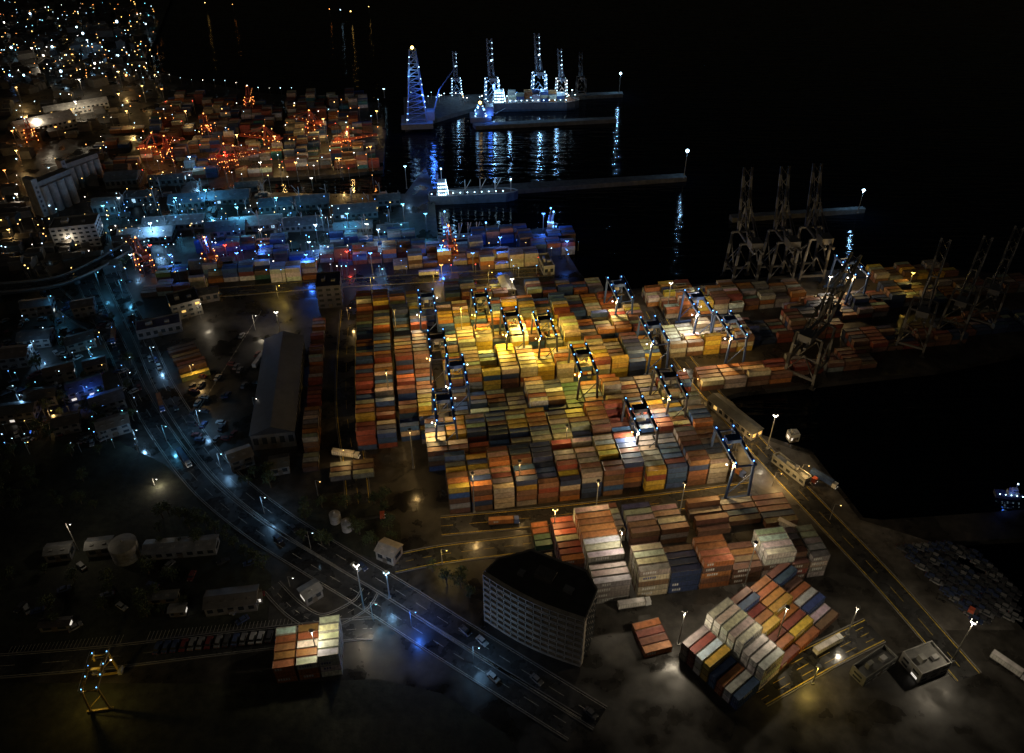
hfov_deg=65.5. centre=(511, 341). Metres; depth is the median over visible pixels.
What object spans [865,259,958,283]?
container stack
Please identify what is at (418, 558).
road
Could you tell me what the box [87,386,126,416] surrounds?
house
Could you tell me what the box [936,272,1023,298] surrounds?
container stack
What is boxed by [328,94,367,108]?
container stack
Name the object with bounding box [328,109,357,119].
container stack
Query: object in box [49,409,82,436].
house
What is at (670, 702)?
ground
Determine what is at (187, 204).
shipyard shed
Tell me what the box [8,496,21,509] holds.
tree
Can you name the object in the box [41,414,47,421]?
parked car
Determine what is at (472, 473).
light mast
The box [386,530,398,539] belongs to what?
tree
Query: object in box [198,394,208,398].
parked car
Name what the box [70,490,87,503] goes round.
tree
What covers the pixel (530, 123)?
breakwater
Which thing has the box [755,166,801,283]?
ship to shore crane
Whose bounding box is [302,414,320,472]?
container stack
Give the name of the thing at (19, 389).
parked car
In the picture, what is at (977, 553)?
parked car
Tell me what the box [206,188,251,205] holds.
shipyard shed
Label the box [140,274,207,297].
container stack
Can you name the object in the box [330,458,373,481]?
container stack
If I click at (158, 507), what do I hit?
tree
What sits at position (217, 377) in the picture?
parked car
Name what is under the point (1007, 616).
parked car
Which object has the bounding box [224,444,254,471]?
house
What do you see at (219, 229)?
shipyard shed
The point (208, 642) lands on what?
parked car
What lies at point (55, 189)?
grain silo
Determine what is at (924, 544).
parked car
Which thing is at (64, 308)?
parked car
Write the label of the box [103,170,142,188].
shipyard shed
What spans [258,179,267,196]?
shipyard equipment
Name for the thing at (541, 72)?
ship to shore crane
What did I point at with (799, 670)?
road
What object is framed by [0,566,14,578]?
tree
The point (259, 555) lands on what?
tree
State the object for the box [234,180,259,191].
shipyard shed
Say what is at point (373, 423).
container stack
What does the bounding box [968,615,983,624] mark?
parked car
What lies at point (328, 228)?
shipyard equipment
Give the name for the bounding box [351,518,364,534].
tree
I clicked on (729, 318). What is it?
gantry crane
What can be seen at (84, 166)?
grain silo
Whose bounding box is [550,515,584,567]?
container stack
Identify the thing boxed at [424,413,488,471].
container stack
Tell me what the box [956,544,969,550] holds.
parked car
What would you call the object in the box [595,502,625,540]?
container stack
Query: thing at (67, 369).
house
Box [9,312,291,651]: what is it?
parking bay markings
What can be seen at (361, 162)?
container stack
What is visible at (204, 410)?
parked car
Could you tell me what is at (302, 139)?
container stack
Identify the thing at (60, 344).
tree
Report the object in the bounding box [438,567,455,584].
tree
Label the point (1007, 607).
parked car
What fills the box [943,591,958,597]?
parked car
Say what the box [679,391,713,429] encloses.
container stack
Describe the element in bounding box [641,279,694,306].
container stack
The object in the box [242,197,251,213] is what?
shipyard equipment
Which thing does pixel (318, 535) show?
tree
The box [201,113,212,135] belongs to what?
ship to shore crane
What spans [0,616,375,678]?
road
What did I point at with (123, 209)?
shipyard equipment
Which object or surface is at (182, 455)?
truck
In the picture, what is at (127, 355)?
tree
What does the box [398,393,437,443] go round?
container stack
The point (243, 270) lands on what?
container stack
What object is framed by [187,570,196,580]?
parked car
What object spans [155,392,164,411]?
truck
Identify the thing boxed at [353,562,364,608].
light mast
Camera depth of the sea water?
597.14 m
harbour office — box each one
[849,644,897,686]
[899,640,951,683]
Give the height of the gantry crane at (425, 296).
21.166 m
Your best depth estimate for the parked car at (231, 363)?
362.43 m
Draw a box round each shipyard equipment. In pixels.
[110,199,130,217]
[113,194,125,211]
[119,190,133,207]
[146,189,156,212]
[153,176,171,197]
[167,200,177,214]
[207,197,218,214]
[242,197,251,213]
[248,209,266,231]
[254,184,264,197]
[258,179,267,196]
[273,226,287,238]
[274,219,283,232]
[287,199,297,216]
[317,206,330,230]
[325,218,333,231]
[347,186,357,202]
[356,218,363,236]
[372,181,386,196]
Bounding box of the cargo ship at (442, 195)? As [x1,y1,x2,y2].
[428,168,517,204]
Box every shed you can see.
[90,196,124,215]
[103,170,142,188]
[116,224,176,243]
[123,189,158,205]
[141,213,206,230]
[141,534,219,560]
[147,173,186,186]
[167,192,206,210]
[196,285,219,303]
[204,219,245,237]
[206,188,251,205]
[228,213,283,231]
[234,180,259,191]
[258,196,292,213]
[278,214,324,232]
[292,193,329,210]
[333,201,377,219]
[333,219,372,234]
[376,193,400,205]
[376,222,408,236]
[707,393,763,440]
[771,451,811,486]
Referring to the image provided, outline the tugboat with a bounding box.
[993,483,1023,499]
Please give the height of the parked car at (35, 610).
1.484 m
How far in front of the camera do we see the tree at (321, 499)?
290.38 m
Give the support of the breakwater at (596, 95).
in the sea water
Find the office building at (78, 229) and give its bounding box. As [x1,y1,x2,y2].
[48,213,105,249]
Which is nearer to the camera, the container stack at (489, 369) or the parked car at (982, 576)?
the parked car at (982, 576)
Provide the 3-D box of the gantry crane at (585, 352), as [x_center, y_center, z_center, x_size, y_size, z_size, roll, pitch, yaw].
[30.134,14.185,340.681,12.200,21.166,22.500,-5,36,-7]
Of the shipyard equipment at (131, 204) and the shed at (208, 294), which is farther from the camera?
the shipyard equipment at (131, 204)
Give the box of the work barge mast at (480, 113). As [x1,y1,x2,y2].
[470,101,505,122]
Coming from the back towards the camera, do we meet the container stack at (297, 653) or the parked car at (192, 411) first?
the parked car at (192, 411)
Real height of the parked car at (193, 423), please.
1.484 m
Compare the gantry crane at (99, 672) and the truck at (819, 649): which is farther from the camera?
the truck at (819, 649)
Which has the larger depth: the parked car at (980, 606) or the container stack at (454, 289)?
the container stack at (454, 289)
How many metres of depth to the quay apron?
282.58 m
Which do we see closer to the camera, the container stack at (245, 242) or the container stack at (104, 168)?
the container stack at (245, 242)
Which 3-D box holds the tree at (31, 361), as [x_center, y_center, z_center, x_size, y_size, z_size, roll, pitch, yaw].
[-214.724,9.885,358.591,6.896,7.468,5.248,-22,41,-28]
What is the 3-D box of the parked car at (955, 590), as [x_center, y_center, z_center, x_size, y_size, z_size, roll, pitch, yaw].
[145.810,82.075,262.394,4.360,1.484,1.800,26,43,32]
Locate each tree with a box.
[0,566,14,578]
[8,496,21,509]
[20,465,34,481]
[28,357,43,369]
[28,417,42,433]
[35,593,55,611]
[37,563,46,573]
[38,396,52,411]
[40,422,54,440]
[48,314,56,322]
[55,407,62,413]
[58,336,67,349]
[64,568,77,581]
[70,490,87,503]
[74,465,88,481]
[79,394,88,406]
[93,385,105,393]
[97,568,116,581]
[122,351,133,365]
[123,408,136,420]
[131,587,149,606]
[136,554,155,576]
[136,598,153,621]
[150,501,167,517]
[158,565,178,581]
[160,501,171,513]
[168,506,184,518]
[187,525,203,541]
[196,511,211,526]
[226,534,238,548]
[242,474,251,484]
[244,545,257,561]
[247,464,259,477]
[248,552,270,569]
[260,462,274,471]
[261,471,275,487]
[297,501,312,520]
[311,528,326,544]
[313,494,325,507]
[321,535,334,545]
[323,532,332,541]
[337,493,351,508]
[347,518,358,530]
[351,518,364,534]
[354,493,361,502]
[363,529,373,543]
[368,491,378,503]
[371,534,378,544]
[376,485,390,501]
[379,500,389,511]
[380,513,394,529]
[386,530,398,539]
[425,558,439,571]
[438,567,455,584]
[450,572,468,587]
[453,563,467,580]
[464,585,476,597]
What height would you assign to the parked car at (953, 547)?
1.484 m
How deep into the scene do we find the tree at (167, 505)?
287.93 m
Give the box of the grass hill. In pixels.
[300,492,400,557]
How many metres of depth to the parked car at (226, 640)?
246.52 m
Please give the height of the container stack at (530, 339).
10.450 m
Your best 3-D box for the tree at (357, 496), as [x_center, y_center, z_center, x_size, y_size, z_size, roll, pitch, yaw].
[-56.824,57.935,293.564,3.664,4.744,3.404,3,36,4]
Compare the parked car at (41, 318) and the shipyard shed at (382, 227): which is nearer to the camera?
the parked car at (41, 318)
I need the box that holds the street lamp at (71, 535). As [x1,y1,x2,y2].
[65,523,78,550]
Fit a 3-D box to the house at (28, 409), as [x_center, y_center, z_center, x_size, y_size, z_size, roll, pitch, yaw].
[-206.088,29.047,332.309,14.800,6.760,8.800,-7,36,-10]
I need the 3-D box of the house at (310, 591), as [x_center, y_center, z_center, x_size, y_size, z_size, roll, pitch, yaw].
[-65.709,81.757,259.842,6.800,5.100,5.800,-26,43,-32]
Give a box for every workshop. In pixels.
[497,274,515,295]
[538,252,554,275]
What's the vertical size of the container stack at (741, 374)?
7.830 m
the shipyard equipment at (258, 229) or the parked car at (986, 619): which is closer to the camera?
the parked car at (986, 619)
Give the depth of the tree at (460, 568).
262.81 m
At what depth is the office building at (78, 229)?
449.74 m
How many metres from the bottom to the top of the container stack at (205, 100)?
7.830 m
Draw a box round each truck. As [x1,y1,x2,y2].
[110,327,116,343]
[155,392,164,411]
[175,447,191,467]
[251,351,262,368]
[331,448,359,459]
[355,511,384,522]
[418,269,438,276]
[488,515,518,526]
[617,596,651,610]
[729,460,745,477]
[777,517,796,526]
[809,467,838,488]
[811,476,817,483]
[812,633,843,656]
[937,594,975,613]
[989,649,1023,681]
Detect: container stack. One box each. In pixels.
[93,137,131,148]
[101,164,112,172]
[103,155,140,168]
[109,125,145,133]
[140,142,189,161]
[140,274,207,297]
[146,126,182,144]
[149,114,184,127]
[149,123,195,134]
[152,107,187,120]
[155,256,234,281]
[160,101,193,115]
[167,89,206,104]
[167,341,196,357]
[172,348,201,365]
[176,356,206,373]
[180,367,210,382]
[182,165,219,178]
[183,153,222,170]
[188,135,234,152]
[192,126,236,142]
[194,232,285,252]
[197,117,239,134]
[198,106,241,118]
[198,112,241,126]
[202,97,232,107]
[203,99,245,113]
[208,258,316,282]
[213,94,247,104]
[235,138,280,152]
[235,164,273,177]
[238,141,283,160]
[239,121,273,134]
[241,104,283,121]
[245,114,275,126]
[252,100,276,106]
[257,241,377,262]
[269,260,317,282]
[272,614,343,683]
[283,112,314,127]
[283,128,326,142]
[283,141,318,157]
[284,152,331,170]
[285,99,324,109]
[285,117,327,133]
[286,88,325,102]
[287,101,316,112]
[287,105,326,119]
[287,131,319,149]
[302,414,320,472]
[304,386,322,422]
[308,343,323,385]
[310,317,325,346]
[326,88,363,104]
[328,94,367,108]
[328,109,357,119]
[328,115,357,127]
[329,226,415,246]
[330,141,375,160]
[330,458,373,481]
[331,121,372,133]
[332,134,364,149]
[334,151,379,168]
[338,238,439,265]
[355,363,395,408]
[355,397,397,450]
[356,289,421,318]
[356,309,391,343]
[356,332,393,375]
[392,303,426,336]
[393,246,508,269]
[394,329,429,370]
[396,369,434,400]
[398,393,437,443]
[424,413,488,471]
[435,300,486,332]
[439,234,482,253]
[439,323,508,357]
[442,343,518,393]
[443,277,507,304]
[444,445,514,514]
[447,388,488,423]
[471,223,526,244]
[478,246,537,269]
[484,294,552,328]
[485,407,551,453]
[486,389,527,413]
[508,317,562,350]
[508,436,602,506]
[515,340,591,386]
[517,225,575,246]
[523,376,566,411]
[524,277,603,297]
[530,236,574,255]
[530,521,552,550]
[545,408,591,439]
[548,292,585,323]
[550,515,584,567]
[557,308,631,345]
[561,380,603,408]
[573,504,631,603]
[580,291,615,316]
[583,399,631,435]
[584,332,645,379]
[592,432,643,495]
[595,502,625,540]
[598,373,661,400]
[620,501,689,546]
[622,397,690,436]
[623,303,647,335]
[628,526,796,596]
[631,617,672,657]
[635,425,729,490]
[638,335,661,370]
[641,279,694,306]
[651,368,691,398]
[657,279,743,318]
[657,314,754,357]
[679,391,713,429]
[679,563,838,710]
[685,492,798,536]
[693,358,792,390]
[705,278,806,310]
[741,306,843,345]
[767,346,877,375]
[782,290,888,319]
[784,524,830,577]
[841,321,968,352]
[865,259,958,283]
[865,279,947,307]
[929,307,1023,335]
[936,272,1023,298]
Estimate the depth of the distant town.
682.91 m
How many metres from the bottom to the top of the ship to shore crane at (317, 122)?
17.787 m
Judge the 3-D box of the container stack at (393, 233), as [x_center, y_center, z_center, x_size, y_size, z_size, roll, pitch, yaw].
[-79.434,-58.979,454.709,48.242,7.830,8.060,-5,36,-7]
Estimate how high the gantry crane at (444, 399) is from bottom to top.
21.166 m
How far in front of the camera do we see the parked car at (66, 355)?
366.79 m
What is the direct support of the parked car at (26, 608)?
on the grass field at (117, 484)
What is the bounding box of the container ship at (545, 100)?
[484,80,578,111]
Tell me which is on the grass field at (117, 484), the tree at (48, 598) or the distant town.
the tree at (48, 598)
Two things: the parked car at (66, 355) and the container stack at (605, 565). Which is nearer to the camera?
the container stack at (605, 565)
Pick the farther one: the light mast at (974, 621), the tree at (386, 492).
the tree at (386, 492)
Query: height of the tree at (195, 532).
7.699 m
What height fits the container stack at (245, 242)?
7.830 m
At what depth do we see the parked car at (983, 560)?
271.38 m
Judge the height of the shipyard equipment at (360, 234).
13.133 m
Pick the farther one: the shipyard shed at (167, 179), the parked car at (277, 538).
the shipyard shed at (167, 179)
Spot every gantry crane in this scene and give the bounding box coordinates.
[77,649,123,713]
[415,288,439,345]
[425,327,449,390]
[430,385,457,440]
[442,353,471,415]
[469,288,493,337]
[499,306,525,350]
[530,309,558,357]
[568,341,599,399]
[603,275,634,314]
[620,394,660,446]
[636,314,671,375]
[649,364,690,418]
[675,288,715,333]
[710,309,750,363]
[710,423,757,498]
[823,253,871,304]
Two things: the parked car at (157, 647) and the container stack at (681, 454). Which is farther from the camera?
the container stack at (681, 454)
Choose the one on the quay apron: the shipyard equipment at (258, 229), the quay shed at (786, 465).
the quay shed at (786, 465)
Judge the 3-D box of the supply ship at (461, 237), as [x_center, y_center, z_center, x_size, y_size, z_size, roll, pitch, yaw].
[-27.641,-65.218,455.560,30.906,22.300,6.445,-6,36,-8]
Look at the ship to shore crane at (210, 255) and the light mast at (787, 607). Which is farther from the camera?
the ship to shore crane at (210, 255)
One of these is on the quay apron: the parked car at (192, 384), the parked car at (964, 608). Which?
the parked car at (964, 608)
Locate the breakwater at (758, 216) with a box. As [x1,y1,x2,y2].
[729,206,865,222]
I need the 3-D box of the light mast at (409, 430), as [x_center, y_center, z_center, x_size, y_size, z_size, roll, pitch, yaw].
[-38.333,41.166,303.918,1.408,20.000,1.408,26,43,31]
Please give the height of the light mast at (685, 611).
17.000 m
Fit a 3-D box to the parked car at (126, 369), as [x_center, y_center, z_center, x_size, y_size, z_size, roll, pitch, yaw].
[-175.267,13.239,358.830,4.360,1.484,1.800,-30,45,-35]
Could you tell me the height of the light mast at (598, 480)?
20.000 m
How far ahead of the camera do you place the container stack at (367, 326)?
377.11 m
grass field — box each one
[0,441,271,647]
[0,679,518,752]
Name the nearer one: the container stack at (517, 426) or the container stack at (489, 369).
the container stack at (517, 426)
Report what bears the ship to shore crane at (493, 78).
on the wharf
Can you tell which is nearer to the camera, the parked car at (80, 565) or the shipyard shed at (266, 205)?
the parked car at (80, 565)
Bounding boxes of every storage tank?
[108,533,141,566]
[329,510,340,524]
[341,518,353,532]
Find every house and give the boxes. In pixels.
[0,343,35,369]
[0,399,41,424]
[15,327,55,348]
[18,296,56,317]
[22,384,59,406]
[36,616,73,631]
[41,360,76,384]
[42,540,75,562]
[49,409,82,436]
[63,329,96,353]
[64,372,104,402]
[70,296,97,318]
[81,355,107,374]
[83,535,113,557]
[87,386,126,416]
[94,411,131,439]
[146,589,179,604]
[167,602,187,616]
[202,584,258,616]
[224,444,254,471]
[257,589,262,603]
[268,453,289,475]
[297,578,323,605]
[374,537,403,565]
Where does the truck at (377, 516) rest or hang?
on the grass hill
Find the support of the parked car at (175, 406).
on the highway at (276, 515)
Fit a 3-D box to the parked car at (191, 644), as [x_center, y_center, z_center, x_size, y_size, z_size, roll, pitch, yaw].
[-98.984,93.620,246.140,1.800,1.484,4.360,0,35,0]
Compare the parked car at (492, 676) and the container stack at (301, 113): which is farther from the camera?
the container stack at (301, 113)
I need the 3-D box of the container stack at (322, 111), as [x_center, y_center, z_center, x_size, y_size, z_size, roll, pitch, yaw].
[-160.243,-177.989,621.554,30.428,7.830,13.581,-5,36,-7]
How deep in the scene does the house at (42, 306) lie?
393.80 m
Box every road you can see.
[0,225,117,335]
[0,238,151,295]
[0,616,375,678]
[218,267,551,296]
[265,581,378,624]
[335,308,370,504]
[394,533,553,573]
[441,481,758,535]
[645,310,981,681]
[756,618,885,706]
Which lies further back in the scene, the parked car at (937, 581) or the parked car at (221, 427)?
the parked car at (221, 427)
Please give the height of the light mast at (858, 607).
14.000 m
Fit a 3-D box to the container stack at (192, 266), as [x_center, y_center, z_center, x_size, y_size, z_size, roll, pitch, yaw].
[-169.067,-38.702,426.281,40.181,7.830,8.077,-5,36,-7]
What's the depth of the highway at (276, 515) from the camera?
275.67 m
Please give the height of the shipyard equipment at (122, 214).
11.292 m
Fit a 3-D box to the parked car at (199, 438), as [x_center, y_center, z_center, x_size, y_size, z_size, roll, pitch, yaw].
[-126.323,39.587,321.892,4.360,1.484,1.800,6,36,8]
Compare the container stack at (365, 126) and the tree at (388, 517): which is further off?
the container stack at (365, 126)
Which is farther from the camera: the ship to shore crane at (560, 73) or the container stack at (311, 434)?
the ship to shore crane at (560, 73)
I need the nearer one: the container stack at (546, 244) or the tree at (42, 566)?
the tree at (42, 566)
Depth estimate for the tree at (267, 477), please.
297.89 m
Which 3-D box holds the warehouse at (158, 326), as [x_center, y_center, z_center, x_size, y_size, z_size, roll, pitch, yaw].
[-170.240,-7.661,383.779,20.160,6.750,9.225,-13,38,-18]
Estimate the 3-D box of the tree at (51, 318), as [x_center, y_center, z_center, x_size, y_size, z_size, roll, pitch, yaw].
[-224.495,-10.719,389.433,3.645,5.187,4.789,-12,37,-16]
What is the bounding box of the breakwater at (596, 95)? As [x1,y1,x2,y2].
[578,91,622,99]
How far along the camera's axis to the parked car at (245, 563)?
270.96 m
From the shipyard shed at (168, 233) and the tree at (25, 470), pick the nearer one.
the tree at (25, 470)
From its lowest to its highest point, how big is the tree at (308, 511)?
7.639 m
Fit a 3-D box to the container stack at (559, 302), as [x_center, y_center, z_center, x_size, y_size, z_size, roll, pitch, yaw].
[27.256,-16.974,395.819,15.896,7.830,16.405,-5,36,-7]
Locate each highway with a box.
[77,279,581,740]
[102,271,606,729]
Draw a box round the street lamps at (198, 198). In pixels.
[0,0,578,452]
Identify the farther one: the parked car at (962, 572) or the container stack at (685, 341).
the container stack at (685, 341)
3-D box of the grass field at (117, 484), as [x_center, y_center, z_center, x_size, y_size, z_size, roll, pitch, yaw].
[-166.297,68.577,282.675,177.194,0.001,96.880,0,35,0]
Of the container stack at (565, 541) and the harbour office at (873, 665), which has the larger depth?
the container stack at (565, 541)
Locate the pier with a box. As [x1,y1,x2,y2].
[432,173,686,193]
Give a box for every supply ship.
[437,211,486,242]
[545,207,556,233]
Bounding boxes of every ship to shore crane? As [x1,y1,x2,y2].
[23,117,39,144]
[124,236,155,272]
[136,132,184,154]
[160,135,174,163]
[196,234,217,261]
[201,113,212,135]
[207,143,256,170]
[217,145,265,173]
[238,125,282,145]
[243,85,254,106]
[288,110,324,132]
[331,126,377,146]
[443,221,457,254]
[451,51,462,96]
[483,38,499,101]
[530,33,546,88]
[555,49,567,97]
[575,52,586,97]
[720,167,763,282]
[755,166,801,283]
[784,252,861,390]
[786,163,834,283]
[895,238,951,357]
[936,235,993,344]
[971,226,1023,325]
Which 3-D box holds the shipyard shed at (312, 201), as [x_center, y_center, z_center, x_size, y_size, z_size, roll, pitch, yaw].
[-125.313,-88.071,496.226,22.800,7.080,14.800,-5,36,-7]
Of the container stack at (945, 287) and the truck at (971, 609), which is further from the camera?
the container stack at (945, 287)
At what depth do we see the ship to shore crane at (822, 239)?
411.86 m
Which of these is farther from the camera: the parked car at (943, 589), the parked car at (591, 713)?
the parked car at (943, 589)
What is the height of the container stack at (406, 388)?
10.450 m
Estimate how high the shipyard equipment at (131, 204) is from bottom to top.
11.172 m
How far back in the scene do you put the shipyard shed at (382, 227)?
463.14 m
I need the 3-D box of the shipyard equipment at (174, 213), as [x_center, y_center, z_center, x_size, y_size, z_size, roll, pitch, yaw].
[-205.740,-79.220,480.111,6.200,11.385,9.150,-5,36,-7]
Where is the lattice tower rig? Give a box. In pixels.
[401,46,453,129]
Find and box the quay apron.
[613,290,1015,629]
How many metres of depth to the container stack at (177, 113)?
615.68 m
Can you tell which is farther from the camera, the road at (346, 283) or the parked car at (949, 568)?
the road at (346, 283)
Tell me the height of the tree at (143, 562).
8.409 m
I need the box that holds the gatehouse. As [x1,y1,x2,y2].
[786,429,800,442]
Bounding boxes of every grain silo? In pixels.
[22,167,79,216]
[55,152,103,189]
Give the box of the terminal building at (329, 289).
[315,271,343,308]
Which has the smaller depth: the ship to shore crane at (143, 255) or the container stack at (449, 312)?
the container stack at (449, 312)
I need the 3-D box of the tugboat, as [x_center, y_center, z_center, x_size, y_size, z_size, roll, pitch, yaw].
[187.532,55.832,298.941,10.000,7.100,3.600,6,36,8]
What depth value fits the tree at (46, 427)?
319.30 m
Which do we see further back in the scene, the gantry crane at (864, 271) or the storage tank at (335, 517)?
the gantry crane at (864, 271)
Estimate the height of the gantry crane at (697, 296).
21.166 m
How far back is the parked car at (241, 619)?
252.78 m
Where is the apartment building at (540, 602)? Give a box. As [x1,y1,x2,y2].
[482,549,597,666]
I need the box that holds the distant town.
[0,0,153,274]
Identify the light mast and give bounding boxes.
[308,628,315,646]
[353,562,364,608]
[383,570,390,598]
[407,428,414,468]
[470,471,475,512]
[596,479,600,504]
[620,528,624,547]
[677,609,687,645]
[679,481,686,512]
[743,540,757,586]
[766,413,777,448]
[777,605,789,636]
[811,663,821,684]
[845,605,860,634]
[950,619,976,661]
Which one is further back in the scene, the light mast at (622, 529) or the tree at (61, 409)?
the tree at (61, 409)
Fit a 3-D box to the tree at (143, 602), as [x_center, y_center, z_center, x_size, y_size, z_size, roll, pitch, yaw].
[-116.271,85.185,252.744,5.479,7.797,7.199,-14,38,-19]
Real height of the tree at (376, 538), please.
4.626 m
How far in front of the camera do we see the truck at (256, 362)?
361.68 m
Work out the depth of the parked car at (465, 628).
249.74 m
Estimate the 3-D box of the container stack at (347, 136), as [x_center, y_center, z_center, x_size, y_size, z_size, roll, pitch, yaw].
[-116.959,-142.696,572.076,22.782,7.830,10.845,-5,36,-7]
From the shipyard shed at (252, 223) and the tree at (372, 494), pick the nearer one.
the tree at (372, 494)
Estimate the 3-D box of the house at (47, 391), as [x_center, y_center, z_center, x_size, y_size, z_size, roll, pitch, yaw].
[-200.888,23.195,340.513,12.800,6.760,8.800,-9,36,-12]
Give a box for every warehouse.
[10,109,76,139]
[42,96,109,114]
[135,313,182,339]
[249,331,305,449]
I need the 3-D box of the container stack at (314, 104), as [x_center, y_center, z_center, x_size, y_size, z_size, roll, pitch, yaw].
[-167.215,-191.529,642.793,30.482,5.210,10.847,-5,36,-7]
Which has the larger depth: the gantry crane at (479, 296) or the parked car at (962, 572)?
the gantry crane at (479, 296)
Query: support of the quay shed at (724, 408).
on the quay apron
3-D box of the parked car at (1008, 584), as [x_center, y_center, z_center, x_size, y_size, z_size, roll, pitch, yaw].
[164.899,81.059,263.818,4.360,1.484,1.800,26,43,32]
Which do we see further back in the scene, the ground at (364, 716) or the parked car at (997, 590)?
the parked car at (997, 590)
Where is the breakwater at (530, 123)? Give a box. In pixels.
[473,117,616,129]
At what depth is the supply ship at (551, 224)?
458.08 m
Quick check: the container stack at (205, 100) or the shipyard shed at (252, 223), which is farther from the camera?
the container stack at (205, 100)
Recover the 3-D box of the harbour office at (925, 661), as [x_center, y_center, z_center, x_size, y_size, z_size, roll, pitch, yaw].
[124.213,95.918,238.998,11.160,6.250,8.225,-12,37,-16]
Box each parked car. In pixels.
[6,385,16,390]
[13,431,19,437]
[13,601,27,613]
[15,386,25,392]
[21,436,33,441]
[22,430,34,434]
[22,603,30,614]
[30,606,44,614]
[37,316,46,320]
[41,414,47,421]
[57,351,67,355]
[57,584,71,593]
[60,306,69,310]
[60,354,70,359]
[67,621,82,632]
[72,354,82,360]
[76,561,86,570]
[83,434,92,442]
[89,438,94,446]
[95,435,103,441]
[100,590,114,598]
[115,601,128,610]
[118,367,128,373]
[129,388,138,393]
[152,641,162,653]
[161,640,170,653]
[162,559,175,569]
[169,639,179,652]
[172,403,178,410]
[178,639,188,651]
[186,421,197,426]
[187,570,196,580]
[187,638,196,650]
[188,382,195,388]
[189,387,199,391]
[189,408,196,414]
[191,432,202,436]
[193,399,201,405]
[194,436,205,441]
[195,637,204,649]
[197,380,204,387]
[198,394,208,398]
[198,408,209,412]
[199,420,207,428]
[204,636,213,648]
[212,435,220,442]
[213,635,222,647]
[214,374,221,380]
[215,419,226,423]
[217,424,225,431]
[220,435,230,440]
[222,634,230,646]
[224,391,231,397]
[226,361,235,365]
[230,633,239,646]
[232,363,239,369]
[235,614,249,625]
[236,366,243,372]
[238,633,247,645]
[240,382,247,388]
[243,559,255,566]
[248,632,256,644]
[256,631,264,643]
[265,630,273,642]
[272,533,282,542]
[350,562,360,571]
[358,561,367,571]
[459,624,470,636]
[475,634,488,646]
[486,670,499,683]
[530,673,543,685]
[583,706,598,720]
[903,543,917,549]
[905,553,917,559]
[910,558,923,564]
[912,542,924,551]
[915,563,928,571]
[920,542,932,548]
[924,572,938,578]
[927,557,939,565]
[929,552,941,557]
[929,577,943,586]
[933,572,946,580]
[934,557,947,565]
[939,586,953,592]
[943,540,956,545]
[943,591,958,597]
[944,565,956,571]
[947,560,959,566]
[947,586,961,595]
[948,596,961,601]
[949,545,960,550]
[953,550,965,558]
[954,601,968,606]
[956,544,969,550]
[957,570,970,576]
[958,605,968,611]
[960,564,973,570]
[961,549,974,555]
[962,599,975,607]
[963,611,976,615]
[966,554,977,559]
[966,569,978,575]
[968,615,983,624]
[969,548,982,557]
[969,574,983,579]
[970,559,984,564]
[974,563,988,571]
[975,604,987,609]
[977,572,991,579]
[977,613,991,624]
[978,557,992,564]
[979,609,994,618]
[983,563,997,568]
[985,572,999,581]
[988,568,1002,573]
[988,608,1002,618]
[991,603,1005,609]
[992,588,1005,593]
[993,572,1007,578]
[996,608,1010,613]
[998,592,1010,598]
[999,602,1012,611]
[1001,612,1014,622]
[1003,581,1016,587]
[1006,602,1020,611]
[1008,611,1022,621]
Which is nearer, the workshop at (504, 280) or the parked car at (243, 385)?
the parked car at (243, 385)
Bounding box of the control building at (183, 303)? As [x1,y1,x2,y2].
[165,287,203,319]
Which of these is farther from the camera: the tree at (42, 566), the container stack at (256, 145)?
the container stack at (256, 145)
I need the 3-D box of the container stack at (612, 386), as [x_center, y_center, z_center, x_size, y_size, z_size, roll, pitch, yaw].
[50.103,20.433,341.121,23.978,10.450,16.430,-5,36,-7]
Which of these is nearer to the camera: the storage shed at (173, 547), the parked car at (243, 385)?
the storage shed at (173, 547)
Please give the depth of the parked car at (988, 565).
269.70 m
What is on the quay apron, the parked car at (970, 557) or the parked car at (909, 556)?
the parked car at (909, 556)
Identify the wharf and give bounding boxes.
[403,92,578,131]
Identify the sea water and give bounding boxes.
[143,0,1023,629]
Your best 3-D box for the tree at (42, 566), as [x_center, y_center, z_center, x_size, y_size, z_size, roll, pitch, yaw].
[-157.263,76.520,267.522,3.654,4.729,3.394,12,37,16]
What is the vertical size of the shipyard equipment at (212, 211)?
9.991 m
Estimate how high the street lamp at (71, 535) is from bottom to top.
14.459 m
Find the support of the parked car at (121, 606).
on the grass field at (117, 484)
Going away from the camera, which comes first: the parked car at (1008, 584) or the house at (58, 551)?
the parked car at (1008, 584)
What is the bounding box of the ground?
[0,0,1023,752]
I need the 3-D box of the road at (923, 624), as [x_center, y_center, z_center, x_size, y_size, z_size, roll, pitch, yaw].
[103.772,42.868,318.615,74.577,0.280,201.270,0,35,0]

